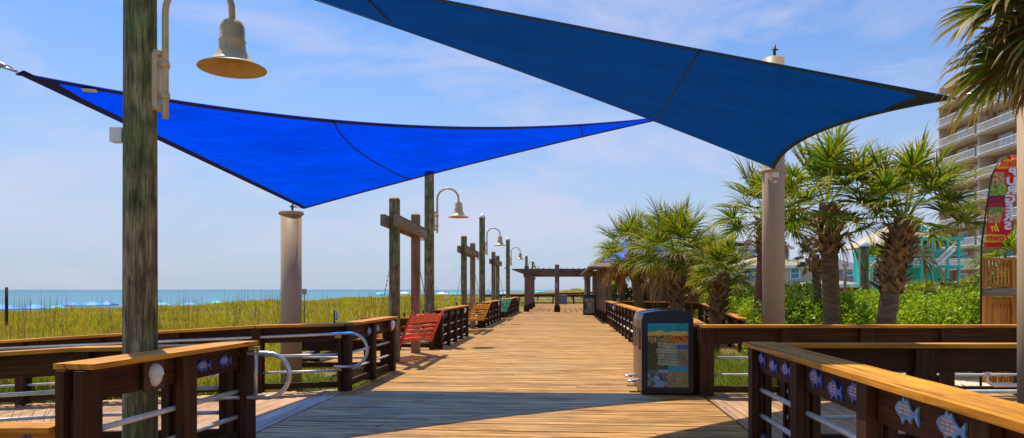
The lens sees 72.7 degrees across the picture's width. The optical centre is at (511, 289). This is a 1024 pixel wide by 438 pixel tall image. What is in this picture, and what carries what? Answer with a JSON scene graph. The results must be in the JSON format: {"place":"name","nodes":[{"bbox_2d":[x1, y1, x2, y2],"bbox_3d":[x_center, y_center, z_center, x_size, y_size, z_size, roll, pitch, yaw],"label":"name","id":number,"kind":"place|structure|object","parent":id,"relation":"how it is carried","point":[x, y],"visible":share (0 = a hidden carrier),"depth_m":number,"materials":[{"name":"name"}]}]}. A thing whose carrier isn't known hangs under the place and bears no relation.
{"place":"outdoors","nodes":[
{"label":"outdoors","id":0,"kind":"place"},
{"bbox_2d":[0,290,548,312],"bbox_3d":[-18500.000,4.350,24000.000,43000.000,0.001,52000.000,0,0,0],"label":"sea","id":1,"kind":"structure","parent":0,"point":[115,296],"depth_m":518.35,"materials":[{"name":"liquid"}]},
{"bbox_2d":[0,287,747,404],"bbox_3d":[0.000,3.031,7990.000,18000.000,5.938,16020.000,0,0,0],"label":"ground","id":2,"kind":"structure","parent":0,"point":[358,371],"depth_m":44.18,"materials":[{"name":"plant"}]},
{"bbox_2d":[5,287,7,324],"bbox_3d":[-18.873,0.658,26.000,0.105,1.499,0.110,0,0,0],"label":"wooden post","id":3,"kind":"object","parent":2,"relation":"on","point":[6,301],"visible":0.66,"depth_m":25.95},
{"bbox_2d":[0,304,19,310],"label":"beach umbrella","id":4,"kind":"object","parent":2,"relation":"on","point":[14,308],"visible":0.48,"depth_m":59.67,"materials":[{"name":"blue fabric"}]},
{"bbox_2d":[0,422,54,437],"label":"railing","id":5,"kind":"object","parent":2,"relation":"on","point":[27,429],"visible":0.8,"depth_m":4.97,"materials":[{"name":"brown wood"}]},
{"bbox_2d":[20,304,49,309],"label":"beach umbrella","id":6,"kind":"object","parent":2,"relation":"on","point":[34,306],"visible":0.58,"depth_m":69.31,"materials":[{"name":"blue fabric"}]},
{"bbox_2d":[9,400,131,421],"bbox_3d":[-4.178,1.331,6.185,1.749,0.748,0.267,0,0,0],"label":"dry bush","id":7,"kind":"object","parent":2,"relation":"on","point":[47,413],"visible":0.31,"depth_m":6.23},
{"bbox_2d":[60,301,80,305],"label":"beach umbrella","id":8,"kind":"object","parent":2,"relation":"on","point":[72,303],"visible":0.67,"depth_m":79.34,"materials":[{"name":"blue fabric"}]},
{"bbox_2d":[79,302,104,307],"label":"beach umbrella","id":9,"kind":"object","parent":2,"relation":"on","point":[93,303],"visible":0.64,"depth_m":75.28,"materials":[{"name":"blue fabric"}]},
{"bbox_2d":[100,301,118,307],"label":"beach umbrella","id":10,"kind":"object","parent":2,"relation":"on","point":[107,303],"visible":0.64,"depth_m":79.43,"materials":[{"name":"blue fabric"}]},
{"bbox_2d":[0,389,345,432],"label":"ramp deck","id":11,"kind":"structure","parent":2,"relation":"on","point":[279,409],"depth_m":10.12,"materials":[{"name":"wood"}]},
{"bbox_2d":[0,344,225,437],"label":"railing","id":12,"kind":"object","parent":11,"relation":"on","point":[28,363],"visible":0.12,"depth_m":7.25,"materials":[{"name":"brown wood"}]},
{"bbox_2d":[0,316,397,405],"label":"railing","id":13,"kind":"object","parent":11,"relation":"on","point":[369,329],"visible":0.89,"depth_m":11.05,"materials":[{"name":"brown wood"}]},
{"bbox_2d":[0,332,368,370],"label":"handrail","id":14,"kind":"object","parent":13,"relation":"attached to","point":[339,335],"visible":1,"depth_m":10.91,"materials":[{"name":"metal"}]},
{"bbox_2d":[109,0,266,437],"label":"lamp post","id":15,"kind":"object","parent":2,"relation":"on","point":[146,68],"visible":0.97,"depth_m":6.39,"materials":[{"name":"brown wood"}]},
{"bbox_2d":[0,367,377,406],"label":"ramp side grass","id":16,"kind":"structure","parent":2,"relation":"on","point":[318,378],"depth_m":12.23,"materials":[{"name":"plant"}]},
{"bbox_2d":[0,288,469,350],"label":"sea oats","id":17,"kind":"object","parent":2,"relation":"on","point":[196,311],"visible":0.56,"depth_m":34.45,"materials":[{"name":"plant"}]},
{"bbox_2d":[278,204,303,391],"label":"column","id":18,"kind":"structure","parent":2,"relation":"on","point":[291,266],"depth_m":12.15,"materials":[{"name":"beige paint"}]},
{"bbox_2d":[0,62,652,208],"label":"shade sail","id":19,"kind":"object","parent":18,"relation":"attached to","point":[302,162],"visible":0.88,"depth_m":10.08,"materials":[{"name":"blue"}]},
{"bbox_2d":[302,289,306,322],"bbox_3d":[-9.543,0.754,32.000,0.170,1.579,0.140,0,0,0],"label":"nest box","id":20,"kind":"object","parent":2,"relation":"on","point":[304,292],"visible":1,"depth_m":31.99,"materials":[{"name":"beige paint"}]},
{"bbox_2d":[334,310,337,322],"bbox_3d":[-5.060,1.191,20.024,0.139,1.202,0.081,0,0,0],"label":"info sign","id":21,"kind":"object","parent":2,"relation":"on","point":[335,316],"visible":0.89,"depth_m":19.99,"materials":[{"name":"metal"}]},
{"bbox_2d":[380,197,426,361],"bbox_3d":[-2.519,-0.030,16.550,0.379,4.060,3.233,0,0,4],"label":"swing frame","id":22,"kind":"object","parent":2,"relation":"on","point":[395,223],"visible":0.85,"depth_m":15.44,"materials":[{"name":"brown wood"}]},
{"bbox_2d":[377,234,443,345],"bbox_3d":[-2.350,-0.057,16.379,1.020,2.634,1.619,0,0,24],"label":"porch swing","id":23,"kind":"object","parent":22,"relation":"hanging from","point":[420,318],"visible":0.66,"depth_m":16.21,"materials":[{"name":"red paint"}]},
{"bbox_2d":[420,174,468,347],"bbox_3d":[-1.970,-0.710,20.400,1.428,5.500,0.616,0,0,0],"label":"lamp post","id":24,"kind":"object","parent":2,"relation":"on","point":[431,216],"visible":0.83,"depth_m":20.28,"materials":[{"name":"weathered wood"},{"name":"cream enamel"}]},
{"bbox_2d":[457,235,478,328],"bbox_3d":[-1.702,-0.020,27.400,0.379,4.040,3.534,0,0,4],"label":"swing frame","id":25,"kind":"object","parent":2,"relation":"on","point":[464,250],"visible":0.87,"depth_m":26.16,"materials":[{"name":"brown wood"}]},
{"bbox_2d":[454,257,490,320],"bbox_3d":[-1.533,-0.057,27.229,1.020,2.634,1.619,0,0,24],"label":"porch swing","id":26,"kind":"object","parent":25,"relation":"hanging from","point":[477,317],"visible":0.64,"depth_m":27.09,"materials":[{"name":"orange paint"}]},
{"bbox_2d":[477,213,505,303],"bbox_3d":[-0.984,-0.820,33.500,1.428,5.720,0.616,0,0,0],"label":"lamp post","id":27,"kind":"object","parent":2,"relation":"on","point":[483,247],"visible":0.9,"depth_m":33.38,"materials":[{"name":"brown wood"}]},
{"bbox_2d":[489,251,501,317],"bbox_3d":[-0.888,-0.020,38.200,0.379,4.040,3.333,0,0,4],"label":"swing frame","id":28,"kind":"object","parent":2,"relation":"on","point":[495,262],"visible":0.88,"depth_m":37.17,"materials":[{"name":"brown wood"}]},
{"bbox_2d":[486,267,511,311],"bbox_3d":[-0.720,-0.057,38.029,1.020,2.634,1.619,0,0,24],"label":"porch swing","id":29,"kind":"object","parent":28,"relation":"hanging from","point":[505,302],"visible":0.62,"depth_m":38.02,"materials":[{"name":"teal paint"}]},
{"bbox_2d":[504,237,523,297],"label":"lamp post","id":30,"kind":"object","parent":2,"relation":"on","point":[508,264],"visible":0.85,"depth_m":48.70,"materials":[{"name":"brown wood"}]},
{"bbox_2d":[525,254,535,268],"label":"lamp post","id":31,"kind":"object","parent":2,"relation":"on","point":[526,261],"visible":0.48,"depth_m":72.40,"materials":[{"name":"grey metal"}]},
{"bbox_2d":[485,291,617,300],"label":"railing","id":32,"kind":"object","parent":2,"relation":"on","point":[501,295],"visible":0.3,"depth_m":101.84,"materials":[{"name":"brown wood"}]},
{"bbox_2d":[589,239,629,300],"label":"palm tree","id":33,"kind":"object","parent":2,"relation":"on","point":[623,298],"visible":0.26,"depth_m":35.83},
{"bbox_2d":[586,202,666,308],"bbox_3d":[4.665,-0.584,28.017,3.669,5.772,3.546,0,0,0],"label":"palm tree","id":34,"kind":"object","parent":2,"relation":"on","point":[627,224],"visible":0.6,"depth_m":27.81,"materials":[{"name":"plant"}]},
{"bbox_2d":[611,283,648,301],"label":"shrub","id":35,"kind":"object","parent":2,"relation":"on","point":[629,292],"visible":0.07,"depth_m":49.47,"materials":[{"name":"green plant"}]},
{"bbox_2d":[623,225,686,308],"bbox_3d":[6.754,-0.651,32.959,3.640,5.904,3.778,0,0,0],"label":"palm tree","id":36,"kind":"object","parent":2,"relation":"on","point":[656,293],"visible":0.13,"depth_m":32.82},
{"bbox_2d":[663,238,681,308],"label":"palm tree","id":37,"kind":"object","parent":2,"relation":"on","point":[664,297],"visible":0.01,"depth_m":37.82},
{"bbox_2d":[642,280,707,308],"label":"shrub","id":38,"kind":"object","parent":2,"relation":"on","point":[645,297],"visible":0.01,"depth_m":43.93,"materials":[{"name":"green plant"}]},
{"bbox_2d":[621,191,733,311],"bbox_3d":[5.929,-0.671,25.043,4.330,5.960,4.692,0,0,0],"label":"palm tree","id":39,"kind":"object","parent":2,"relation":"on","point":[680,225],"visible":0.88,"depth_m":24.70,"materials":[{"name":"plant"}]},
{"bbox_2d":[624,348,775,393],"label":"lawn grass","id":40,"kind":"structure","parent":2,"relation":"on","point":[730,365],"depth_m":14.29,"materials":[{"name":"plant"}]},
{"bbox_2d":[666,294,740,323],"bbox_3d":[8.531,1.137,31.015,3.507,2.067,2.860,0,0,0],"label":"shrub","id":41,"kind":"object","parent":2,"relation":"on","point":[696,313],"visible":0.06,"depth_m":30.36,"materials":[{"name":"green plant"}]},
{"bbox_2d":[673,227,746,316],"bbox_3d":[8.172,-0.289,29.047,3.564,5.197,3.507,0,0,0],"label":"palm tree","id":42,"kind":"object","parent":2,"relation":"on","point":[693,298],"visible":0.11,"depth_m":28.78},
{"bbox_2d":[684,230,756,355],"bbox_3d":[6.288,0.252,20.532,2.420,4.112,2.474,0,0,0],"label":"palm tree","id":43,"kind":"object","parent":2,"relation":"on","point":[720,289],"visible":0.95,"depth_m":20.32,"materials":[{"name":"plant"}]},
{"bbox_2d":[695,294,753,323],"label":"shrub","id":44,"kind":"object","parent":2,"relation":"on","point":[735,306],"visible":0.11,"depth_m":30.11,"materials":[{"name":"green plant"}]},
{"bbox_2d":[720,344,744,355],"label":"ramp deck","id":45,"kind":"structure","parent":2,"relation":"on","point":[725,347],"depth_m":22.00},
{"bbox_2d":[728,284,754,301],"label":"shrub","id":46,"kind":"object","parent":2,"relation":"on","point":[745,293],"visible":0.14,"depth_m":35.60,"materials":[{"name":"green plant"}]},
{"bbox_2d":[716,241,794,262],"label":"flat roofed building","id":47,"kind":"structure","parent":2,"relation":"on","point":[749,248],"depth_m":87.93,"materials":[{"name":"stone"}]},
{"bbox_2d":[736,297,792,320],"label":"shrub","id":48,"kind":"object","parent":2,"relation":"on","point":[746,310],"visible":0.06,"depth_m":21.59,"materials":[{"name":"green plant"}]},
{"bbox_2d":[718,255,811,287],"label":"tan roofed house","id":49,"kind":"structure","parent":2,"relation":"on","point":[792,274],"depth_m":70.00,"materials":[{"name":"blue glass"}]},
{"bbox_2d":[790,268,799,278],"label":"window","id":50,"kind":"structure","parent":49,"relation":"in","point":[794,273],"depth_m":69.93,"materials":[{"name":"blue glass"}]},
{"bbox_2d":[704,154,831,323],"bbox_3d":[6.786,-0.694,18.481,3.285,5.996,3.365,0,0,0],"label":"palm tree","id":51,"kind":"object","parent":2,"relation":"on","point":[734,223],"visible":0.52,"depth_m":18.40,"materials":[{"name":"plant"}]},
{"bbox_2d":[760,45,786,392],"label":"column","id":52,"kind":"structure","parent":2,"relation":"on","point":[773,246],"depth_m":11.65,"materials":[{"name":"beige paint"}]},
{"bbox_2d":[315,0,991,169],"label":"shade sail","id":53,"kind":"object","parent":52,"relation":"attached to","point":[768,114],"visible":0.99,"depth_m":7.07,"materials":[{"name":"blue"}]},
{"bbox_2d":[785,280,796,292],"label":"shrub","id":54,"kind":"object","parent":2,"relation":"on","point":[789,285],"visible":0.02,"depth_m":33.60,"materials":[{"name":"green plant"}]},
{"bbox_2d":[741,288,854,355],"bbox_3d":[6.898,0.994,17.044,2.238,2.341,2.608,0,0,-31],"label":"shrub","id":55,"kind":"object","parent":2,"relation":"on","point":[801,309],"visible":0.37,"depth_m":16.69,"materials":[{"name":"green plant"}]},
{"bbox_2d":[792,234,821,312],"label":"palm tree","id":56,"kind":"object","parent":2,"relation":"on","point":[815,269],"visible":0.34,"depth_m":16.93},
{"bbox_2d":[785,276,840,299],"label":"shrub","id":57,"kind":"object","parent":2,"relation":"on","point":[807,287],"visible":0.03,"depth_m":29.99,"materials":[{"name":"green plant"}]},
{"bbox_2d":[792,281,858,292],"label":"building","id":58,"kind":"structure","parent":2,"relation":"on","point":[854,285],"depth_m":62.00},
{"bbox_2d":[744,122,924,323],"bbox_3d":[6.611,-0.683,14.391,3.581,5.967,3.601,0,0,0],"label":"palm tree","id":59,"kind":"object","parent":2,"relation":"on","point":[824,166],"visible":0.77,"depth_m":14.29,"materials":[{"name":"plant"}]},
{"bbox_2d":[790,286,878,318],"bbox_3d":[9.014,0.994,19.345,2.764,2.346,2.547,0,0,0],"label":"shrub","id":60,"kind":"object","parent":2,"relation":"on","point":[850,291],"depth_m":19.12,"materials":[{"name":"green plant"}]},
{"bbox_2d":[820,259,853,281],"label":"blue house","id":61,"kind":"structure","parent":2,"relation":"on","point":[850,274],"depth_m":85.00,"materials":[{"name":"wood"}]},
{"bbox_2d":[811,285,878,323],"bbox_3d":[8.108,1.024,16.906,2.289,2.286,2.963,0,0,0],"label":"shrub","id":62,"kind":"object","parent":2,"relation":"on","point":[861,312],"visible":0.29,"depth_m":16.30,"materials":[{"name":"green plant"}]},
{"bbox_2d":[841,262,848,292],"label":"utility pole","id":63,"kind":"object","parent":2,"relation":"on","point":[844,278],"visible":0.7,"depth_m":49.92,"materials":[{"name":"grey wood"}]},
{"bbox_2d":[859,240,882,295],"bbox_3d":[12.595,1.140,24.000,1.428,5.720,0.616,0,0,0],"label":"wooden post","id":64,"kind":"object","parent":2,"relation":"on","point":[864,245],"visible":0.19,"depth_m":23.89,"materials":[{"name":"brown wood"}]},
{"bbox_2d":[857,239,885,282],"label":"palm tree","id":65,"kind":"object","parent":2,"relation":"on","point":[874,250],"visible":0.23,"depth_m":26.03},
{"bbox_2d":[856,285,934,323],"bbox_3d":[9.751,1.020,18.153,2.660,2.280,2.570,0,0,0],"label":"shrub","id":66,"kind":"object","parent":2,"relation":"on","point":[917,296],"visible":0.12,"depth_m":18.05,"materials":[{"name":"green plant"}]},
{"bbox_2d":[844,224,964,295],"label":"turquoise house","id":67,"kind":"structure","parent":2,"relation":"on","point":[919,272],"depth_m":58.37,"materials":[{"name":"blue wood"}]},
{"bbox_2d":[815,120,1010,323],"bbox_3d":[7.678,-0.489,13.639,3.158,5.588,3.348,0,0,-42],"label":"palm tree","id":68,"kind":"object","parent":2,"relation":"on","point":[900,239],"visible":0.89,"depth_m":13.34,"materials":[{"name":"plant"}]},
{"bbox_2d":[899,276,953,304],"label":"shrub","id":69,"kind":"object","parent":2,"relation":"on","point":[933,289],"visible":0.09,"depth_m":21.58,"materials":[{"name":"green plant"}]},
{"bbox_2d":[873,287,999,323],"bbox_3d":[9.816,1.042,15.992,2.723,2.248,2.815,0,0,0],"label":"shrub","id":70,"kind":"object","parent":2,"relation":"on","point":[912,316],"visible":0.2,"depth_m":15.54,"materials":[{"name":"green plant"}]},
{"bbox_2d":[907,288,969,307],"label":"shrub","id":71,"kind":"object","parent":2,"relation":"on","point":[944,295],"visible":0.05,"depth_m":18.37,"materials":[{"name":"green plant"}]},
{"bbox_2d":[925,271,978,295],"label":"shrub","id":72,"kind":"object","parent":2,"relation":"on","point":[961,281],"visible":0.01,"depth_m":23.66,"materials":[{"name":"green plant"}]},
{"bbox_2d":[937,276,978,292],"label":"shrub","id":73,"kind":"object","parent":2,"relation":"on","point":[952,284],"visible":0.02,"depth_m":26.35,"materials":[{"name":"green plant"}]},
{"bbox_2d":[920,285,1004,372],"bbox_3d":[10.146,1.027,15.551,2.415,2.277,2.356,0,0,0],"label":"shrub","id":74,"kind":"object","parent":2,"relation":"on","point":[962,317],"visible":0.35,"depth_m":15.21,"materials":[{"name":"green plant"}]},
{"bbox_2d":[929,0,1023,144],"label":"palm tree","id":75,"kind":"object","parent":2,"relation":"on","point":[1000,60],"visible":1,"depth_m":5.01,"materials":[{"name":"plant"}]},
{"bbox_2d":[936,73,1016,284],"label":"hotel","id":76,"kind":"structure","parent":2,"relation":"on","point":[990,142],"depth_m":88.22,"materials":[{"name":"beige concrete"}]},
{"bbox_2d":[957,231,968,246],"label":"window","id":77,"kind":"structure","parent":76,"relation":"in","point":[965,233],"depth_m":91.74,"materials":[{"name":"glass"}]},
{"bbox_2d":[957,147,968,161],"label":"window","id":78,"kind":"structure","parent":76,"relation":"in","point":[967,148],"depth_m":92.04,"materials":[{"name":"glass"}]},
{"bbox_2d":[957,126,968,140],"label":"window","id":79,"kind":"structure","parent":76,"relation":"in","point":[962,134],"depth_m":92.19,"materials":[{"name":"glass"}]},
{"bbox_2d":[961,252,968,267],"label":"window","id":80,"kind":"structure","parent":76,"relation":"in","point":[966,254],"depth_m":91.59,"materials":[{"name":"blue glass"}]},
{"bbox_2d":[974,229,977,244],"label":"window","id":81,"kind":"structure","parent":76,"relation":"in","point":[975,240],"depth_m":89.07,"materials":[{"name":"white glass"}]},
{"bbox_2d":[998,131,1012,148],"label":"window","id":82,"kind":"structure","parent":76,"relation":"in","point":[1010,133],"depth_m":83.09,"materials":[{"name":"white glass"}]},
{"bbox_2d":[998,108,1012,124],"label":"window","id":83,"kind":"structure","parent":76,"relation":"in","point":[1002,118],"depth_m":83.39,"materials":[{"name":"white glass"}]},
{"bbox_2d":[959,223,1016,280],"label":"palm tree","id":84,"kind":"object","parent":2,"relation":"on","point":[1010,244],"visible":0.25,"depth_m":23.84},
{"bbox_2d":[971,264,1016,296],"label":"shrub","id":85,"kind":"object","parent":2,"relation":"on","point":[977,283],"visible":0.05,"depth_m":20.93,"materials":[{"name":"green plant"}]},
{"bbox_2d":[256,304,747,437],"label":"boardwalk","id":86,"kind":"structure","parent":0,"point":[541,371],"depth_m":10.42,"materials":[{"name":"wood"}]},
{"bbox_2d":[53,340,258,437],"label":"railing","id":87,"kind":"object","parent":86,"relation":"on","point":[84,388],"visible":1,"depth_m":5.99,"materials":[{"name":"brown wood"}]},
{"bbox_2d":[216,346,291,399],"bbox_3d":[-2.676,0.856,7.128,0.848,0.553,0.064,0,0,0],"label":"handrail","id":88,"kind":"object","parent":87,"relation":"attached to","point":[255,353],"visible":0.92,"depth_m":7.10,"materials":[{"name":"metal"}]},
{"bbox_2d":[302,322,383,366],"bbox_3d":[-3.537,1.200,16.268,2.126,0.800,4.827,0,0,0],"label":"railing","id":89,"kind":"object","parent":86,"relation":"on","point":[318,347],"visible":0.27,"depth_m":13.93,"materials":[{"name":"brown wood"}]},
{"bbox_2d":[360,317,434,348],"bbox_3d":[-3.067,1.170,18.700,2.000,0.860,0.191,0,0,0],"label":"railing","id":90,"kind":"object","parent":86,"relation":"on","point":[403,322],"visible":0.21,"depth_m":18.67,"materials":[{"name":"brown wood"}]},
{"bbox_2d":[434,305,469,348],"bbox_3d":[-1.763,1.065,21.423,0.328,1.070,5.214,0,0,4],"label":"railing","id":91,"kind":"object","parent":86,"relation":"on","point":[453,325],"visible":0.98,"depth_m":21.00,"materials":[{"name":"brown wood"}]},
{"bbox_2d":[434,307,480,327],"bbox_3d":[-2.284,1.170,29.100,2.000,0.860,0.191,0,0,0],"label":"railing","id":92,"kind":"object","parent":86,"relation":"on","point":[478,324],"visible":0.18,"depth_m":29.03,"materials":[{"name":"brown wood"}]},
{"bbox_2d":[480,300,501,327],"bbox_3d":[-0.910,1.065,32.748,0.328,1.070,7.070,0,0,4],"label":"railing","id":93,"kind":"object","parent":86,"relation":"on","point":[492,314],"visible":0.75,"depth_m":31.99,"materials":[{"name":"brown wood"}]},
{"bbox_2d":[503,297,519,317],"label":"railing","id":94,"kind":"object","parent":86,"relation":"on","point":[513,307],"visible":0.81,"depth_m":45.42,"materials":[{"name":"brown wood"}]},
{"bbox_2d":[511,294,591,303],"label":"railing","id":95,"kind":"object","parent":86,"relation":"on","point":[549,295],"visible":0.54,"depth_m":78.97,"materials":[{"name":"brown wood"}]},
{"bbox_2d":[512,265,591,311],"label":"pergola","id":96,"kind":"object","parent":86,"relation":"on","point":[530,275],"visible":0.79,"depth_m":50.62,"materials":[{"name":"brown wood"}]},
{"bbox_2d":[583,295,595,314],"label":"litter bin","id":97,"kind":"object","parent":86,"relation":"on","point":[589,304],"visible":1,"depth_m":43.89,"materials":[{"name":"brown metal"}]},
{"bbox_2d":[580,238,668,320],"bbox_3d":[7.072,-0.699,41.800,5.534,4.798,16.863,0,0,4],"label":"picnic shelter","id":98,"kind":"object","parent":86,"relation":"on","point":[601,293],"visible":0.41,"depth_m":36.70,"materials":[{"name":"brown wood"}]},
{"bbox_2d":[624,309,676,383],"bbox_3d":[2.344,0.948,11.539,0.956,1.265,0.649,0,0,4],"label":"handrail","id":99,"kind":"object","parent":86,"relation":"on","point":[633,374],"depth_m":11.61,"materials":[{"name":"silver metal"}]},
{"bbox_2d":[605,301,704,393],"bbox_3d":[3.699,1.065,22.101,0.359,1.070,22.984,0,0,4],"label":"railing","id":100,"kind":"object","parent":86,"relation":"on","point":[619,315],"visible":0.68,"depth_m":22.67,"materials":[{"name":"brown wood"}]},
{"bbox_2d":[626,310,693,393],"bbox_3d":[2.282,0.948,10.879,0.956,1.265,0.649,0,0,2],"label":"litter bin","id":101,"kind":"object","parent":86,"relation":"on","point":[664,351],"visible":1,"depth_m":10.55,"materials":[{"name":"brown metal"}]},
{"bbox_2d":[621,301,751,354],"bbox_3d":[6.963,1.261,25.465,2.442,1.522,10.909,0,0,-11],"label":"railing","id":102,"kind":"object","parent":86,"relation":"on","point":[730,317],"visible":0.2,"depth_m":27.70,"materials":[{"name":"brown wood"}]},
{"bbox_2d":[743,342,1023,437],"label":"railing","id":103,"kind":"object","parent":86,"relation":"on","point":[882,403],"visible":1,"depth_m":4.36,"materials":[{"name":"brown wood"}]},
{"bbox_2d":[0,0,1014,289],"label":"sky","id":104,"kind":"structure","parent":0,"point":[61,173],"materials":[{"name":"blue"}]},
{"bbox_2d":[704,393,1016,437],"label":"side deck","id":105,"kind":"structure","parent":0,"point":[733,406],"depth_m":9.22,"materials":[{"name":"wood"}]},
{"bbox_2d":[697,324,1016,396],"bbox_3d":[7.710,1.065,10.490,9.780,1.070,0.300,0,0,0],"label":"railing","id":106,"kind":"object","parent":105,"relation":"on","point":[709,336],"visible":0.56,"depth_m":10.47,"materials":[{"name":"brown wood"}]},
{"bbox_2d":[780,343,1016,437],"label":"railing","id":107,"kind":"object","parent":105,"relation":"on","point":[927,361],"visible":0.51,"depth_m":6.97,"materials":[{"name":"brown wood"}]},
{"bbox_2d":[985,372,1016,386],"bbox_3d":[7.363,1.240,9.900,1.274,0.296,0.056,0,0,0],"label":"handrail","id":108,"kind":"object","parent":105,"relation":"on","point":[987,381],"visible":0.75,"depth_m":9.88,"materials":[{"name":"metal"}]},
{"bbox_2d":[1015,75,1023,403],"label":"column","id":109,"kind":"structure","parent":105,"relation":"on","point":[1020,259],"depth_m":5.58,"materials":[{"name":"beige paint"}]},
{"bbox_2d":[897,372,1011,385],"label":"concrete path","id":110,"kind":"structure","parent":0,"point":[967,380],"depth_m":14.40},
{"bbox_2d":[982,258,1016,382],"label":"wooden gate","id":111,"kind":"structure","parent":110,"relation":"on","point":[999,310],"depth_m":14.23,"materials":[{"name":"brown wood"}]},
{"label":"lawn strip","id":112,"kind":"structure","parent":110,"relation":"on","visible":0},
{"bbox_2d":[979,155,1016,385],"bbox_3d":[8.718,-0.166,12.486,0.623,4.532,0.128,0,0,0],"label":"feather flag","id":113,"kind":"object","parent":112,"relation":"on","point":[1000,200],"visible":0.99,"depth_m":12.49,"materials":[{"name":"multicoloured fabric"}]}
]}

